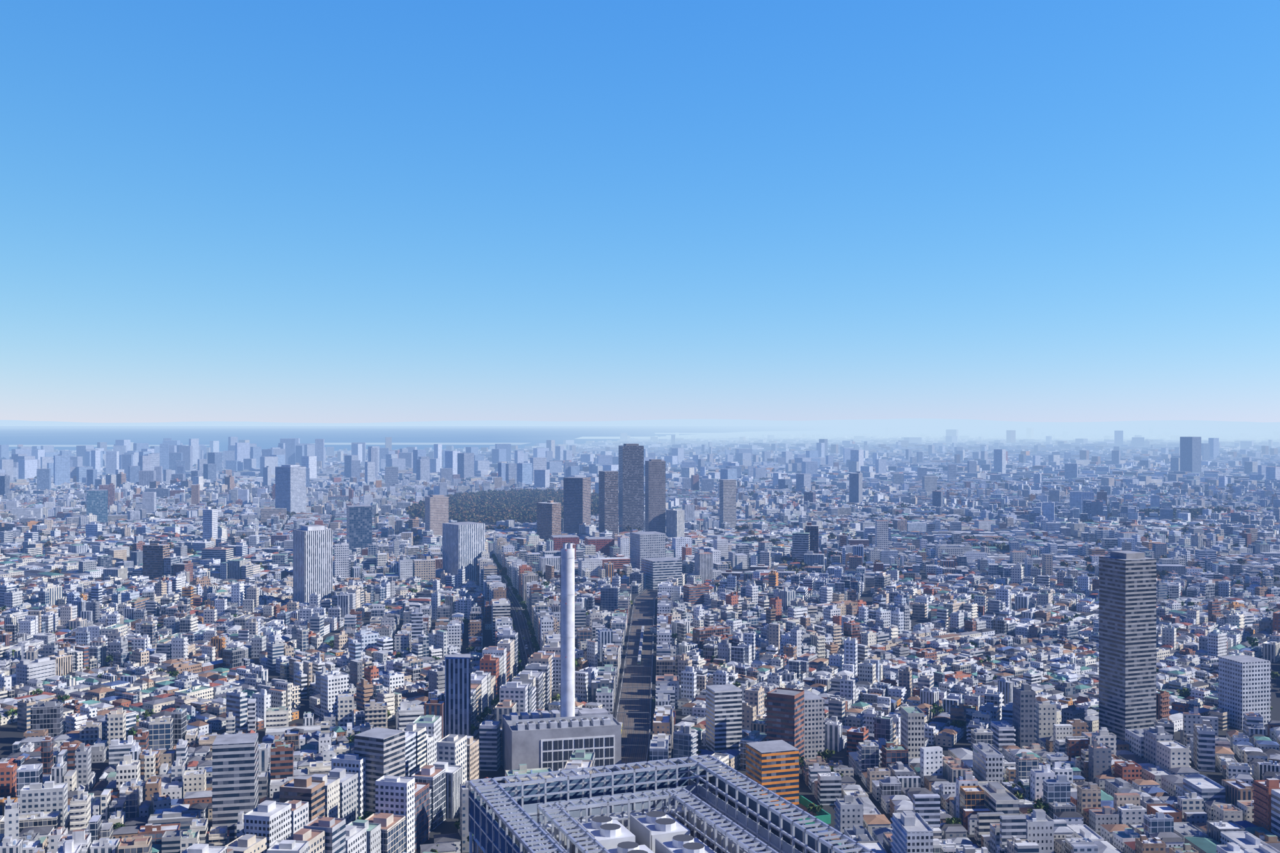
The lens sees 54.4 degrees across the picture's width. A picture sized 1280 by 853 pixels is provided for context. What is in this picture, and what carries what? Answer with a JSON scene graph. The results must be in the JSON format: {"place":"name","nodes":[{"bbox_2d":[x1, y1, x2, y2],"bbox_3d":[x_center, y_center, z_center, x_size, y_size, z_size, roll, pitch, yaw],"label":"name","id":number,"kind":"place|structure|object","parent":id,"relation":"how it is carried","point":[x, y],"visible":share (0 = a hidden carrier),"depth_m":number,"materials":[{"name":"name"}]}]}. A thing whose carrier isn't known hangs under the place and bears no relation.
{"place":"outdoors","nodes":[
{"label":"outdoors","id":0,"kind":"place"},
{"bbox_2d":[8,432,755,446],"bbox_3d":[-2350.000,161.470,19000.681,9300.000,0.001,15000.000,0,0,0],"label":"island ground","id":1,"kind":"structure","parent":0,"point":[427,443],"depth_m":13509.89,"materials":[{"name":"grey"}]},
{"bbox_2d":[0,426,899,451],"bbox_3d":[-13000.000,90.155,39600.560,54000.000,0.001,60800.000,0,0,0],"label":"bay water","id":2,"kind":"structure","parent":0,"point":[265,437],"depth_m":24968.57,"materials":[{"name":"blue liquid"}]},
{"bbox_2d":[471,557,535,769],"bbox_3d":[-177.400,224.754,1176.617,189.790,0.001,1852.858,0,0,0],"label":"avenue sidewalk","id":3,"kind":"structure","parent":0,"point":[476,731],"depth_m":1242.05,"materials":[{"name":"grey concrete"}]},
{"bbox_2d":[472,557,534,762],"bbox_3d":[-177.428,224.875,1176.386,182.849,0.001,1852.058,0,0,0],"label":"avenue road","id":4,"kind":"structure","parent":0,"point":[519,623],"depth_m":1366.66,"materials":[{"name":"grey asphalt"}]},
{"bbox_2d":[478,571,529,747],"bbox_3d":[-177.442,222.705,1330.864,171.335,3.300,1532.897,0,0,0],"label":"street trees","id":5,"kind":"object","parent":4,"relation":"on","point":[526,647],"visible":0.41,"depth_m":1327.81,"materials":[{"name":"green plant"}]},
{"bbox_2d":[0,426,1279,852],"bbox_3d":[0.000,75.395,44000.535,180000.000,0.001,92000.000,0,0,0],"label":"ground","id":6,"kind":"structure","parent":0,"point":[9,733],"depth_m":1291.47,"materials":[{"name":"grey"}]},
{"bbox_2d":[181,533,684,852],"bbox_3d":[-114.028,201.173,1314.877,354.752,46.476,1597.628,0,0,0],"label":"roadside buildings","id":7,"kind":"structure","parent":6,"relation":"on","point":[413,808],"depth_m":778.12,"materials":[{"name":"white concrete"}]},
{"bbox_2d":[0,436,1272,838],"bbox_3d":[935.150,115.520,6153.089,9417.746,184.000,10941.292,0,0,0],"label":"buildings","id":8,"kind":"structure","parent":6,"relation":"on","point":[1127,640],"depth_m":1795.38,"materials":[{"name":"grey concrete"}]},
{"bbox_2d":[616,588,657,774],"bbox_3d":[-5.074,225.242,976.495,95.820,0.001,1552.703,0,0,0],"label":"railway tracks","id":9,"kind":"object","parent":6,"relation":"on","point":[632,754],"visible":0.52,"depth_m":1066.73},
{"bbox_2d":[602,587,657,776],"bbox_3d":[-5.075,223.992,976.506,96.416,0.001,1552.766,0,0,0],"label":"railway wall tops","id":10,"kind":"structure","parent":9,"relation":"on","point":[651,686],"depth_m":1071.18,"materials":[{"name":"concrete"}]},
{"bbox_2d":[616,584,656,772],"bbox_3d":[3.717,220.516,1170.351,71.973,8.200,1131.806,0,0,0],"label":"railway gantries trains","id":11,"kind":"object","parent":9,"relation":"on","point":[640,648],"visible":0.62,"depth_m":1184.48,"materials":[{"name":"grey metal"}]},
{"bbox_2d":[0,553,1279,852],"bbox_3d":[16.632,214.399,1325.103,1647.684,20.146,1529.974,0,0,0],"label":"trees","id":12,"kind":"object","parent":6,"relation":"on","point":[1017,794],"visible":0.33,"depth_m":1011.09,"materials":[{"name":"green plant"}]},
{"bbox_2d":[0,427,1279,488],"bbox_3d":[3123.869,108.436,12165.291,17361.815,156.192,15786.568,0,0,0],"label":"city","id":13,"kind":"object","parent":6,"relation":"on","point":[1096,459],"visible":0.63,"depth_m":6932.90},
{"bbox_2d":[0,563,1279,852],"bbox_3d":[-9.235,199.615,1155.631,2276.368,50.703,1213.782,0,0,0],"label":"city","id":14,"kind":"object","parent":6,"relation":"on","point":[1023,715],"visible":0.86,"depth_m":993.66},
{"bbox_2d":[0,465,1279,585],"bbox_3d":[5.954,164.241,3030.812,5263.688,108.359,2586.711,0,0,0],"label":"city buildings","id":15,"kind":"structure","parent":6,"relation":"on","point":[704,541],"depth_m":2458.75,"materials":[{"name":"grey concrete"}]},
{"bbox_2d":[0,472,1279,586],"bbox_3d":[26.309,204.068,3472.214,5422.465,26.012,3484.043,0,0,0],"label":"trees","id":16,"kind":"object","parent":6,"relation":"on","point":[494,506],"visible":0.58,"depth_m":2956.11,"materials":[{"name":"green plant"}]},
{"bbox_2d":[501,542,830,824],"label":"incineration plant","id":17,"kind":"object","parent":6,"relation":"on","point":[553,740],"visible":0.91,"depth_m":800.52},
{"bbox_2d":[0,418,1279,426],"bbox_3d":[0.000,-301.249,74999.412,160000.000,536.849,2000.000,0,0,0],"label":"hills","id":18,"kind":"structure","parent":0,"point":[857,422],"depth_m":74949.01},
{"bbox_2d":[0,0,1279,423],"label":"sky","id":19,"kind":"structure","parent":0,"point":[290,211],"materials":[{"name":"blue"}]},
{"bbox_2d":[469,766,852,852],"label":"tower body","id":20,"kind":"structure","parent":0,"point":[656,831],"depth_m":165.09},
{"bbox_2d":[468,754,875,852],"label":"tower lattice","id":21,"kind":"object","parent":20,"relation":"on","point":[546,837],"visible":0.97,"depth_m":165.00,"materials":[{"name":"silver metal"}]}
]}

